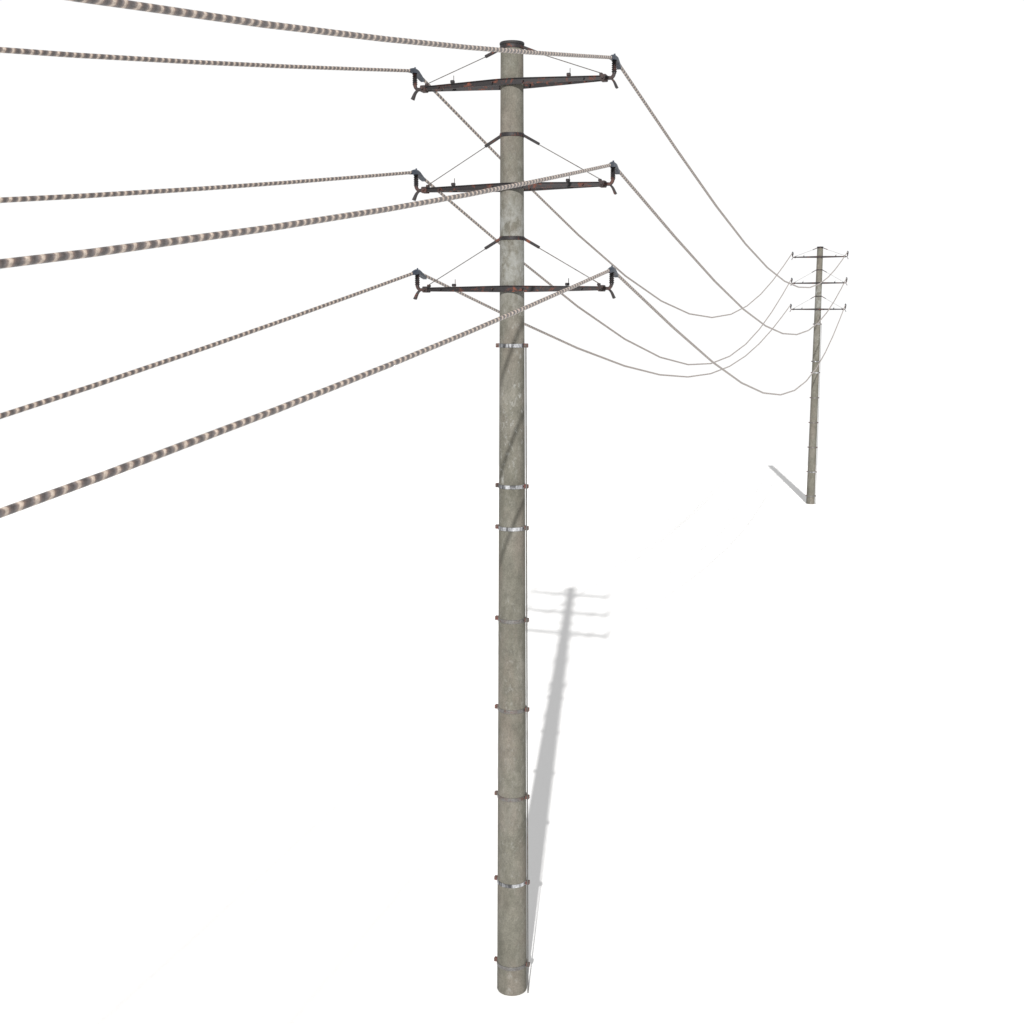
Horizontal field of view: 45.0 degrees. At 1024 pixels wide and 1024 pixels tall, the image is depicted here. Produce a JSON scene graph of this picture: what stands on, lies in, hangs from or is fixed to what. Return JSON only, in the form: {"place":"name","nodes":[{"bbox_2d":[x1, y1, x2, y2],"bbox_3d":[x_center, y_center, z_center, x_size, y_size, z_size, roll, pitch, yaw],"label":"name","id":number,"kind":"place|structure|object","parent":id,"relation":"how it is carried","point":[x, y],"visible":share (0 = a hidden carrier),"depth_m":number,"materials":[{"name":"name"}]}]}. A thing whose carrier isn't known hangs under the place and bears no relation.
{"place":"outdoors","nodes":[
{"label":"outdoors","id":0,"kind":"place"},
{"bbox_2d":[0,466,1023,1023],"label":"ground","id":1,"kind":"structure","parent":0,"point":[248,748],"depth_m":25.67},
{"bbox_2d":[408,40,620,995],"bbox_3d":[0.007,0.393,15.514,2.573,12.015,0.454,3,9,18],"label":"power pole","id":2,"kind":"object","parent":1,"relation":"on","point":[512,83],"visible":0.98,"depth_m":15.23,"materials":[{"name":"concrete"}]},
{"bbox_2d":[0,47,410,71],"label":"power line","id":3,"kind":"object","parent":2,"relation":"attached to","point":[104,56],"visible":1,"depth_m":10.26,"materials":[{"name":"grey metal"}]},
{"bbox_2d":[0,171,411,202],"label":"power line","id":4,"kind":"object","parent":2,"relation":"attached to","point":[94,195],"visible":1,"depth_m":10.36,"materials":[{"name":"grey metal"}]},
{"bbox_2d":[0,272,412,418],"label":"power line","id":5,"kind":"object","parent":2,"relation":"attached to","point":[5,414],"visible":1,"depth_m":10.51,"materials":[{"name":"grey metal"}]},
{"bbox_2d":[0,269,609,517],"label":"power line","id":6,"kind":"object","parent":2,"relation":"attached to","point":[15,507],"visible":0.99,"depth_m":6.72,"materials":[{"name":"grey metal"}]},
{"bbox_2d":[0,164,610,268],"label":"power line","id":7,"kind":"object","parent":2,"relation":"attached to","point":[61,256],"visible":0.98,"depth_m":6.63,"materials":[{"name":"grey metal"}]},
{"bbox_2d":[67,0,611,58],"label":"power line","id":8,"kind":"object","parent":2,"relation":"attached to","point":[156,8],"visible":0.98,"depth_m":7.15,"materials":[{"name":"grey metal"}]},
{"bbox_2d":[423,273,790,377],"bbox_3d":[5.943,-5.243,36.802,0.039,2.277,45.378,3,9,18],"label":"power line","id":9,"kind":"object","parent":2,"relation":"hanging from","point":[497,311],"visible":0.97,"depth_m":22.72,"materials":[{"name":"grey metal"}]},
{"bbox_2d":[424,177,791,364],"bbox_3d":[5.943,-5.984,36.685,0.039,3.177,45.380,3,9,18],"label":"power line","id":10,"kind":"object","parent":2,"relation":"attached to","point":[494,239],"visible":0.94,"depth_m":22.83,"materials":[{"name":"grey metal"}]},
{"bbox_2d":[424,79,792,317],"bbox_3d":[5.943,-7.243,36.486,0.039,3.007,45.380,3,9,18],"label":"power line","id":11,"kind":"object","parent":2,"relation":"attached to","point":[454,111],"visible":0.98,"depth_m":21.95,"materials":[{"name":"grey metal"}]},
{"bbox_2d":[618,274,845,395],"bbox_3d":[8.297,-4.899,36.068,0.039,2.727,45.379,3,9,18],"label":"power line","id":12,"kind":"object","parent":2,"relation":"attached to","point":[625,282],"visible":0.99,"depth_m":20.36,"materials":[{"name":"grey metal"}]},
{"bbox_2d":[619,169,846,334],"bbox_3d":[8.297,-6.292,35.848,0.039,2.307,45.378,3,9,18],"label":"power line","id":13,"kind":"object","parent":2,"relation":"attached to","point":[628,182],"visible":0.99,"depth_m":19.64,"materials":[{"name":"grey metal"}]},
{"bbox_2d":[620,65,847,287],"bbox_3d":[8.297,-7.551,35.649,0.039,2.137,45.378,3,9,18],"label":"power line","id":14,"kind":"object","parent":2,"relation":"attached to","point":[628,78],"visible":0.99,"depth_m":19.17,"materials":[{"name":"grey metal"}]},
{"bbox_2d":[790,246,848,503],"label":"power pole","id":15,"kind":"object","parent":1,"relation":"on","point":[813,441],"visible":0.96,"depth_m":57.88,"materials":[{"name":"concrete"}]},
{"bbox_2d":[0,0,1023,465],"label":"sky","id":16,"kind":"structure","parent":0,"point":[889,134],"materials":[{"name":"white"}]}
]}

